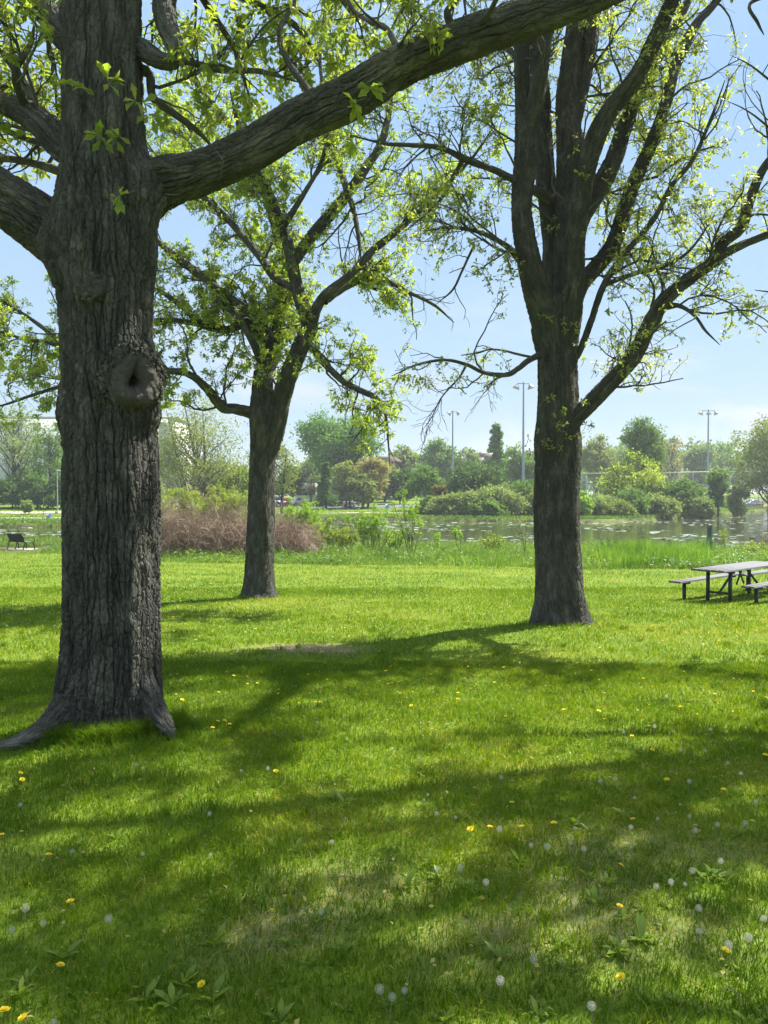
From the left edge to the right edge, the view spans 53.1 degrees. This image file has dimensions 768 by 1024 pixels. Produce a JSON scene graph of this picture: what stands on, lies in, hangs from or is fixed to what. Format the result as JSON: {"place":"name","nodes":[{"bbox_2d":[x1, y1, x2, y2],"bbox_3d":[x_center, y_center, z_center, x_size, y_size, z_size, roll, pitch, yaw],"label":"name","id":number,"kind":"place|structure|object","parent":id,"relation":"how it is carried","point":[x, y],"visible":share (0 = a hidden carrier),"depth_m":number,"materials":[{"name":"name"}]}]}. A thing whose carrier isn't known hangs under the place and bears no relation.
{"place":"outdoors","nodes":[
{"label":"outdoors","id":0,"kind":"place"},
{"bbox_2d":[177,503,414,508],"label":"car park","id":1,"kind":"structure","parent":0,"point":[358,507],"depth_m":131.02,"materials":[{"name":"grey asphalt"}]},
{"bbox_2d":[0,493,767,1023],"bbox_3d":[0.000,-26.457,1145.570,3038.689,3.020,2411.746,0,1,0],"label":"ground","id":2,"kind":"structure","parent":0,"point":[306,949],"depth_m":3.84,"materials":[{"name":"green plant"}]},
{"bbox_2d":[0,472,25,507],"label":"tree","id":3,"kind":"object","parent":2,"relation":"on","point":[9,486],"visible":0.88,"depth_m":112.53,"materials":[{"name":"green plant"}]},
{"bbox_2d":[3,548,37,549],"bbox_3d":[-20.675,2.212,43.695,1.600,0.212,0.950,0,1,0],"label":"bench pad","id":4,"kind":"object","parent":2,"relation":"on","point":[22,548],"visible":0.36,"depth_m":44.14,"materials":[{"name":"concrete"}]},
{"bbox_2d":[6,533,34,549],"bbox_3d":[-20.630,1.683,43.629,1.558,0.934,0.811,1,2,32],"label":"park bench","id":5,"kind":"object","parent":4,"relation":"on","point":[16,538],"visible":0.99,"depth_m":43.45,"materials":[{"name":"black metal"}]},
{"bbox_2d":[9,976,36,995],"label":"dock weed","id":6,"kind":"object","parent":2,"relation":"on","point":[21,985],"visible":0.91,"depth_m":2.63,"materials":[{"name":"green plant"}]},
{"bbox_2d":[9,964,38,989],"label":"dock weed","id":7,"kind":"object","parent":2,"relation":"on","point":[26,973],"visible":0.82,"depth_m":2.71,"materials":[{"name":"green plant"}]},
{"bbox_2d":[0,399,50,504],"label":"tree","id":8,"kind":"object","parent":2,"relation":"on","point":[15,449],"visible":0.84,"depth_m":123.64,"materials":[{"name":"green plant"}]},
{"bbox_2d":[20,499,34,513],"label":"sapling","id":9,"kind":"object","parent":2,"relation":"on","point":[27,507],"visible":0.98,"depth_m":98.54,"materials":[{"name":"green plant"}]},
{"bbox_2d":[14,473,50,508],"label":"tree","id":10,"kind":"object","parent":2,"relation":"on","point":[34,487],"visible":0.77,"depth_m":112.41,"materials":[{"name":"green plant"}]},
{"bbox_2d":[17,461,47,483],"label":"tree","id":11,"kind":"object","parent":2,"relation":"on","point":[24,472],"visible":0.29,"depth_m":126.01,"materials":[{"name":"green plant"}]},
{"bbox_2d":[24,421,62,505],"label":"tree","id":12,"kind":"object","parent":2,"relation":"on","point":[53,466],"visible":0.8,"depth_m":118.48,"materials":[{"name":"green plant"}]},
{"bbox_2d":[40,472,60,508],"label":"tree","id":13,"kind":"object","parent":2,"relation":"on","point":[50,498],"visible":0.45,"depth_m":112.50,"materials":[{"name":"green plant"}]},
{"bbox_2d":[44,937,85,957],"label":"dock weed","id":14,"kind":"object","parent":2,"relation":"on","point":[73,945],"visible":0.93,"depth_m":2.87,"materials":[{"name":"green plant"}]},
{"bbox_2d":[0,416,192,499],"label":"apartment building","id":15,"kind":"structure","parent":2,"relation":"on","point":[41,421],"depth_m":189.55,"materials":[{"name":"white glass"}]},
{"bbox_2d":[126,975,159,1001],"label":"dock weed","id":16,"kind":"object","parent":2,"relation":"on","point":[152,984],"visible":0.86,"depth_m":2.62,"materials":[{"name":"green plant"}]},
{"bbox_2d":[153,981,189,1004],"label":"dock weed","id":17,"kind":"object","parent":2,"relation":"on","point":[171,994],"visible":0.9,"depth_m":2.59,"materials":[{"name":"green plant"}]},
{"bbox_2d":[165,963,199,984],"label":"dock weed","id":18,"kind":"object","parent":2,"relation":"on","point":[192,970],"visible":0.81,"depth_m":2.69,"materials":[{"name":"green plant"}]},
{"bbox_2d":[160,478,219,536],"bbox_3d":[-11.609,0.075,42.990,4.904,4.257,3.612,0,2,-16],"label":"shrub","id":19,"kind":"object","parent":2,"relation":"on","point":[186,493],"visible":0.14,"depth_m":42.25,"materials":[{"name":"green plant"}]},
{"bbox_2d":[158,395,249,505],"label":"tree","id":20,"kind":"object","parent":2,"relation":"on","point":[176,452],"visible":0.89,"depth_m":92.46,"materials":[{"name":"green plant"}]},
{"bbox_2d":[192,972,230,1000],"bbox_3d":[-0.568,1.622,2.595,0.129,0.056,0.106,-1,2,-40],"label":"dock weed","id":21,"kind":"object","parent":2,"relation":"on","point":[219,983],"visible":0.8,"depth_m":2.62,"materials":[{"name":"green plant"}]},
{"bbox_2d":[199,922,231,944],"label":"dock weed","id":22,"kind":"object","parent":2,"relation":"on","point":[220,928],"visible":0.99,"depth_m":2.96,"materials":[{"name":"green plant"}]},
{"bbox_2d":[184,483,247,530],"bbox_3d":[-9.131,0.263,43.236,4.255,3.873,3.614,0,1,0],"label":"shrub","id":23,"kind":"object","parent":2,"relation":"on","point":[235,500],"visible":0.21,"depth_m":42.58,"materials":[{"name":"green plant"}]},
{"bbox_2d":[201,459,248,507],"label":"tree","id":24,"kind":"object","parent":2,"relation":"on","point":[240,487],"visible":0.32,"depth_m":97.23,"materials":[{"name":"green plant"}]},
{"bbox_2d":[160,475,330,558],"bbox_3d":[-8.444,0.625,38.624,11.914,5.269,7.624,0,1,0],"label":"bare thicket","id":25,"kind":"object","parent":2,"relation":"on","point":[199,538],"visible":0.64,"depth_m":37.88,"materials":[{"name":"plant"}]},
{"bbox_2d":[0,0,514,598],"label":"oak tree","id":26,"kind":"object","parent":2,"relation":"on","point":[266,328],"visible":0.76,"depth_m":16.80,"materials":[{"name":"green plant"}]},
{"bbox_2d":[243,440,305,514],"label":"tree","id":27,"kind":"object","parent":2,"relation":"on","point":[281,487],"visible":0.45,"depth_m":100.45,"materials":[{"name":"green plant"}]},
{"bbox_2d":[262,996,293,1023],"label":"dock weed","id":28,"kind":"object","parent":2,"relation":"on","point":[281,1008],"visible":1,"depth_m":2.51,"materials":[{"name":"green plant"}]},
{"bbox_2d":[278,466,305,496],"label":"tree","id":29,"kind":"object","parent":2,"relation":"on","point":[298,483],"visible":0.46,"depth_m":138.77,"materials":[{"name":"green plant"}]},
{"bbox_2d":[278,497,327,535],"bbox_3d":[-4.444,0.644,42.048,2.961,3.085,2.793,0,1,11],"label":"shrub","id":30,"kind":"object","parent":2,"relation":"on","point":[306,512],"visible":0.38,"depth_m":41.65,"materials":[{"name":"green plant"}]},
{"bbox_2d":[294,483,317,501],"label":"house","id":31,"kind":"structure","parent":2,"relation":"on","point":[304,495],"depth_m":149.95,"materials":[{"name":"grey glass"}]},
{"bbox_2d":[298,457,321,482],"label":"tree","id":32,"kind":"object","parent":2,"relation":"on","point":[308,473],"visible":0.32,"depth_m":186.94,"materials":[{"name":"green plant"}]},
{"bbox_2d":[304,477,316,505],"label":"tree","id":33,"kind":"object","parent":2,"relation":"on","point":[313,487],"visible":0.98,"depth_m":132.78,"materials":[{"name":"green plant"}]},
{"bbox_2d":[0,0,624,751],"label":"oak tree","id":34,"kind":"object","parent":2,"relation":"on","point":[86,234],"visible":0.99,"depth_m":5.78,"materials":[{"name":"green plant"}]},
{"bbox_2d":[314,462,338,509],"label":"tree","id":35,"kind":"object","parent":2,"relation":"on","point":[324,496],"visible":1,"depth_m":121.43,"materials":[{"name":"green plant"}]},
{"bbox_2d":[288,403,385,497],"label":"tree","id":36,"kind":"object","parent":2,"relation":"on","point":[319,451],"visible":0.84,"depth_m":138.15,"materials":[{"name":"green plant"}]},
{"bbox_2d":[325,936,355,958],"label":"dock weed","id":37,"kind":"object","parent":2,"relation":"on","point":[347,945],"visible":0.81,"depth_m":2.92,"materials":[{"name":"green plant"}]},
{"bbox_2d":[331,523,360,548],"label":"shrub","id":38,"kind":"object","parent":2,"relation":"on","point":[345,538],"visible":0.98,"depth_m":40.86,"materials":[{"name":"green plant"}]},
{"bbox_2d":[329,460,366,507],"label":"tree","id":39,"kind":"object","parent":2,"relation":"on","point":[345,470],"visible":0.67,"depth_m":126.79,"materials":[{"name":"green plant"}]},
{"bbox_2d":[343,470,381,508],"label":"tree","id":40,"kind":"object","parent":2,"relation":"on","point":[367,488],"visible":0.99,"depth_m":125.78,"materials":[{"name":"green plant"}]},
{"bbox_2d":[342,501,401,550],"bbox_3d":[-0.605,0.766,40.151,3.169,2.858,2.498,0,1,0],"label":"shrub","id":41,"kind":"object","parent":2,"relation":"on","point":[373,529],"visible":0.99,"depth_m":39.78,"materials":[{"name":"green plant"}]},
{"bbox_2d":[355,455,392,507],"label":"tree","id":42,"kind":"object","parent":2,"relation":"on","point":[377,468],"visible":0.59,"depth_m":128.68,"materials":[{"name":"green plant"}]},
{"bbox_2d":[0,532,767,569],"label":"meadow fringe","id":43,"kind":"object","parent":2,"relation":"on","point":[394,554],"visible":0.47,"depth_m":35.43,"materials":[{"name":"green plant"}]},
{"bbox_2d":[307,517,337,550],"bbox_3d":[-3.183,1.226,40.627,2.209,1.946,2.050,-1,2,-34],"label":"shrub","id":44,"kind":"object","parent":43,"relation":"on","point":[331,534],"visible":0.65,"depth_m":40.44,"materials":[{"name":"green plant"}]},
{"bbox_2d":[0,503,767,527],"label":"bank grass","id":45,"kind":"structure","parent":2,"relation":"on","point":[34,520],"depth_m":95.08,"materials":[{"name":"green plant"}]},
{"bbox_2d":[374,456,401,499],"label":"house","id":46,"kind":"structure","parent":2,"relation":"on","point":[392,461],"depth_m":171.26,"materials":[{"name":"grey glass"}]},
{"bbox_2d":[379,460,398,501],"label":"tree","id":47,"kind":"object","parent":2,"relation":"on","point":[385,496],"visible":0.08,"depth_m":148.83,"materials":[{"name":"green plant"}]},
{"bbox_2d":[385,527,406,549],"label":"shrub","id":48,"kind":"object","parent":2,"relation":"on","point":[397,539],"visible":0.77,"depth_m":41.81,"materials":[{"name":"green plant"}]},
{"bbox_2d":[386,468,416,503],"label":"tree","id":49,"kind":"object","parent":2,"relation":"on","point":[396,481],"visible":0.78,"depth_m":138.81,"materials":[{"name":"green plant"}]},
{"bbox_2d":[390,867,416,887],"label":"dock weed","id":50,"kind":"object","parent":2,"relation":"on","point":[411,874],"visible":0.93,"depth_m":3.42,"materials":[{"name":"green plant"}]},
{"bbox_2d":[388,444,424,476],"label":"tree","id":51,"kind":"object","parent":2,"relation":"on","point":[407,458],"visible":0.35,"depth_m":173.95,"materials":[{"name":"green plant"}]},
{"bbox_2d":[391,489,423,552],"bbox_3d":[1.098,0.534,36.555,1.668,3.371,1.561,0,1,0],"label":"sapling","id":52,"kind":"object","parent":2,"relation":"on","point":[411,513],"visible":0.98,"depth_m":36.52,"materials":[{"name":"green plant"}]},
{"bbox_2d":[400,463,447,498],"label":"tree","id":53,"kind":"object","parent":2,"relation":"on","point":[427,479],"visible":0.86,"depth_m":117.61,"materials":[{"name":"green plant"}]},
{"bbox_2d":[415,494,434,514],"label":"bush","id":54,"kind":"object","parent":2,"relation":"on","point":[423,502],"visible":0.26,"depth_m":103.22,"materials":[{"name":"green plant"}]},
{"bbox_2d":[431,484,447,496],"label":"bush","id":55,"kind":"object","parent":2,"relation":"on","point":[437,490],"visible":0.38,"depth_m":111.83,"materials":[{"name":"orange plant"}]},
{"bbox_2d":[417,437,466,490],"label":"tree","id":56,"kind":"object","parent":2,"relation":"on","point":[438,457],"visible":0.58,"depth_m":175.85,"materials":[{"name":"green plant"}]},
{"bbox_2d":[428,1004,457,1022],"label":"dock weed","id":57,"kind":"object","parent":2,"relation":"on","point":[448,1013],"visible":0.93,"depth_m":2.52,"materials":[{"name":"green plant"}]},
{"bbox_2d":[422,491,464,515],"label":"bush","id":58,"kind":"object","parent":2,"relation":"on","point":[435,506],"visible":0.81,"depth_m":98.72,"materials":[{"name":"green plant"}]},
{"bbox_2d":[447,410,459,479],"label":"floodlight pole","id":59,"kind":"object","parent":2,"relation":"on","point":[452,411],"visible":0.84,"depth_m":165.48,"materials":[{"name":"grey metal"}]},
{"bbox_2d":[451,526,463,549],"bbox_3d":[3.946,1.454,41.624,0.692,1.437,0.915,0,1,0],"label":"sapling","id":60,"kind":"object","parent":2,"relation":"on","point":[455,532],"visible":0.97,"depth_m":41.48,"materials":[{"name":"green plant"}]},
{"bbox_2d":[457,447,479,467],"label":"tree","id":61,"kind":"object","parent":2,"relation":"on","point":[469,454],"visible":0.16,"depth_m":174.95,"materials":[{"name":"green plant"}]},
{"bbox_2d":[443,485,496,515],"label":"bush","id":62,"kind":"object","parent":2,"relation":"on","point":[469,497],"visible":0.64,"depth_m":97.36,"materials":[{"name":"green plant"}]},
{"bbox_2d":[442,458,512,496],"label":"tree","id":63,"kind":"object","parent":2,"relation":"on","point":[479,475],"visible":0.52,"depth_m":104.22,"materials":[{"name":"green plant"}]},
{"bbox_2d":[192,430,767,495],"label":"distant wood","id":64,"kind":"object","parent":2,"relation":"on","point":[720,462],"visible":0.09,"depth_m":230.07,"materials":[{"name":"green plant"}]},
{"bbox_2d":[466,496,510,516],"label":"bush","id":65,"kind":"object","parent":2,"relation":"on","point":[490,508],"visible":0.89,"depth_m":95.58,"materials":[{"name":"green plant"}]},
{"bbox_2d":[480,532,505,548],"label":"shrub","id":66,"kind":"object","parent":2,"relation":"on","point":[486,542],"visible":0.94,"depth_m":39.89,"materials":[{"name":"green plant"}]},
{"bbox_2d":[480,422,511,487],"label":"tree","id":67,"kind":"object","parent":2,"relation":"on","point":[496,443],"visible":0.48,"depth_m":157.02,"materials":[{"name":"green plant"}]},
{"bbox_2d":[484,940,510,965],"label":"dock weed","id":68,"kind":"object","parent":2,"relation":"on","point":[493,949],"visible":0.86,"depth_m":2.87,"materials":[{"name":"green plant"}]},
{"bbox_2d":[482,481,530,514],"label":"bush","id":69,"kind":"object","parent":2,"relation":"on","point":[502,494],"visible":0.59,"depth_m":98.44,"materials":[{"name":"green plant"}]},
{"bbox_2d":[494,441,534,491],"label":"tree","id":70,"kind":"object","parent":2,"relation":"on","point":[514,466],"visible":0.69,"depth_m":147.74,"materials":[{"name":"green plant"}]},
{"bbox_2d":[508,478,533,513],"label":"bush","id":71,"kind":"object","parent":2,"relation":"on","point":[526,487],"visible":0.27,"depth_m":104.45,"materials":[{"name":"green plant"}]},
{"bbox_2d":[511,498,530,554],"bbox_3d":[6.333,0.792,35.606,0.672,2.886,1.174,1,2,34],"label":"sapling","id":72,"kind":"object","parent":2,"relation":"on","point":[523,530],"visible":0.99,"depth_m":35.58,"materials":[{"name":"green plant"}]},
{"bbox_2d":[513,382,533,480],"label":"floodlight pole","id":73,"kind":"object","parent":2,"relation":"on","point":[516,386],"visible":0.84,"depth_m":131.53,"materials":[{"name":"grey metal"}]},
{"bbox_2d":[523,492,533,514],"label":"bush","id":74,"kind":"object","parent":2,"relation":"on","point":[531,497],"visible":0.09,"depth_m":100.58,"materials":[{"name":"green plant"}]},
{"bbox_2d":[528,996,550,1021],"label":"dock weed","id":75,"kind":"object","parent":2,"relation":"on","point":[533,1003],"visible":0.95,"depth_m":2.55,"materials":[{"name":"green plant"}]},
{"bbox_2d":[322,0,767,625],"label":"oak tree","id":76,"kind":"object","parent":2,"relation":"on","point":[570,192],"visible":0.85,"depth_m":12.38,"materials":[{"name":"green plant"}]},
{"bbox_2d":[579,490,593,515],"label":"bush","id":77,"kind":"object","parent":2,"relation":"on","point":[586,504],"visible":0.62,"depth_m":95.10,"materials":[{"name":"green plant"}]},
{"bbox_2d":[582,884,602,906],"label":"dock weed","id":78,"kind":"object","parent":2,"relation":"on","point":[594,891],"visible":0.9,"depth_m":3.29,"materials":[{"name":"green plant"}]},
{"bbox_2d":[581,433,622,492],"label":"tree","id":79,"kind":"object","parent":2,"relation":"on","point":[595,459],"visible":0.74,"depth_m":157.94,"materials":[{"name":"green plant"}]},
{"bbox_2d":[587,492,616,515],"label":"bush","id":80,"kind":"object","parent":2,"relation":"on","point":[600,501],"visible":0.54,"depth_m":97.74,"materials":[{"name":"green plant"}]},
{"bbox_2d":[602,934,632,953],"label":"dock weed","id":81,"kind":"object","parent":2,"relation":"on","point":[615,943],"visible":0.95,"depth_m":2.91,"materials":[{"name":"green plant"}]},
{"bbox_2d":[598,496,640,517],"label":"bush","id":82,"kind":"object","parent":2,"relation":"on","point":[622,507],"visible":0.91,"depth_m":95.72,"materials":[{"name":"green plant"}]},
{"bbox_2d":[591,448,672,498],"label":"tree","id":83,"kind":"object","parent":2,"relation":"on","point":[646,482],"visible":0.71,"depth_m":110.15,"materials":[{"name":"green plant"}]},
{"bbox_2d":[613,485,653,515],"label":"bush","id":84,"kind":"object","parent":2,"relation":"on","point":[638,499],"visible":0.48,"depth_m":98.87,"materials":[{"name":"green plant"}]},
{"bbox_2d":[626,912,659,940],"bbox_3d":[1.008,1.630,2.978,0.114,0.066,0.162,1,2,40],"label":"dock weed","id":85,"kind":"object","parent":2,"relation":"on","point":[641,922],"visible":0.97,"depth_m":3.01,"materials":[{"name":"green plant"}]},
{"bbox_2d":[617,416,671,479],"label":"tree","id":86,"kind":"object","parent":2,"relation":"on","point":[643,431],"visible":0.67,"depth_m":115.56,"materials":[{"name":"green plant"}]},
{"bbox_2d":[644,491,684,518],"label":"bush","id":87,"kind":"object","parent":2,"relation":"on","point":[667,506],"visible":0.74,"depth_m":100.49,"materials":[{"name":"green plant"}]},
{"bbox_2d":[657,989,687,1002],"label":"dock weed","id":88,"kind":"object","parent":2,"relation":"on","point":[677,993],"visible":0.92,"depth_m":2.59,"materials":[{"name":"green plant"}]},
{"bbox_2d":[660,435,685,486],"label":"tree","id":89,"kind":"object","parent":2,"relation":"on","point":[671,452],"visible":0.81,"depth_m":214.29,"materials":[{"name":"green plant"}]},
{"bbox_2d":[580,471,767,508],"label":"chain link fence","id":90,"kind":"object","parent":2,"relation":"on","point":[676,479],"visible":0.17,"depth_m":139.62,"materials":[{"name":"metal"}]},
{"bbox_2d":[656,475,714,513],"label":"bush","id":91,"kind":"object","parent":2,"relation":"on","point":[687,492],"visible":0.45,"depth_m":107.67,"materials":[{"name":"green plant"}]},
{"bbox_2d":[678,441,720,487],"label":"tree","id":92,"kind":"object","parent":2,"relation":"on","point":[695,458],"visible":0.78,"depth_m":203.39,"materials":[{"name":"green plant"}]},
{"bbox_2d":[682,497,716,517],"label":"bush","id":93,"kind":"object","parent":2,"relation":"on","point":[704,508],"visible":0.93,"depth_m":104.78,"materials":[{"name":"green plant"}]},
{"bbox_2d":[698,409,717,496],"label":"floodlight pole","id":94,"kind":"object","parent":2,"relation":"on","point":[708,413],"visible":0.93,"depth_m":159.53,"materials":[{"name":"grey metal"}]},
{"bbox_2d":[703,468,732,515],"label":"tree","id":95,"kind":"object","parent":2,"relation":"on","point":[717,485],"visible":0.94,"depth_m":112.13,"materials":[{"name":"green plant"}]},
{"bbox_2d":[669,561,767,602],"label":"picnic table","id":96,"kind":"object","parent":2,"relation":"on","point":[728,570],"visible":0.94,"depth_m":16.94,"materials":[{"name":"grey wood"}]},
{"bbox_2d":[723,482,752,515],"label":"bush","id":97,"kind":"object","parent":2,"relation":"on","point":[735,506],"visible":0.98,"depth_m":115.40,"materials":[{"name":"green plant"}]},
{"bbox_2d":[722,0,767,292],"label":"oak tree","id":98,"kind":"object","parent":2,"relation":"on","point":[752,14],"visible":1,"depth_m":8.37,"materials":[{"name":"green plant"}]},
{"bbox_2d":[724,412,767,514],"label":"tree","id":99,"kind":"object","parent":2,"relation":"on","point":[759,434],"visible":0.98,"depth_m":122.05,"materials":[{"name":"green plant"}]},
{"bbox_2d":[731,1008,765,1023],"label":"dock weed","id":100,"kind":"object","parent":2,"relation":"on","point":[738,1013],"visible":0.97,"depth_m":2.48,"materials":[{"name":"green plant"}]},
{"bbox_2d":[733,540,767,551],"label":"shrub","id":101,"kind":"object","parent":2,"relation":"on","point":[754,546],"visible":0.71,"depth_m":37.96,"materials":[{"name":"green plant"}]},
{"bbox_2d":[0,510,767,547],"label":"pond water","id":102,"kind":"structure","parent":0,"point":[671,528],"depth_m":72.83,"materials":[{"name":"grey liquid"}]},
{"bbox_2d":[0,515,767,545],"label":"floating leaves","id":103,"kind":"object","parent":102,"relation":"on","point":[416,528],"visible":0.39,"depth_m":70.60,"materials":[{"name":"green plant"}]},
{"bbox_2d":[0,0,767,492],"label":"sky","id":104,"kind":"structure","parent":0,"point":[729,378],"materials":[{"name":"blue"}]},
{"bbox_2d":[449,532,767,568],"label":"tall grass","id":105,"kind":"structure","parent":0,"point":[642,549],"depth_m":31.84,"materials":[{"name":"green plant"}]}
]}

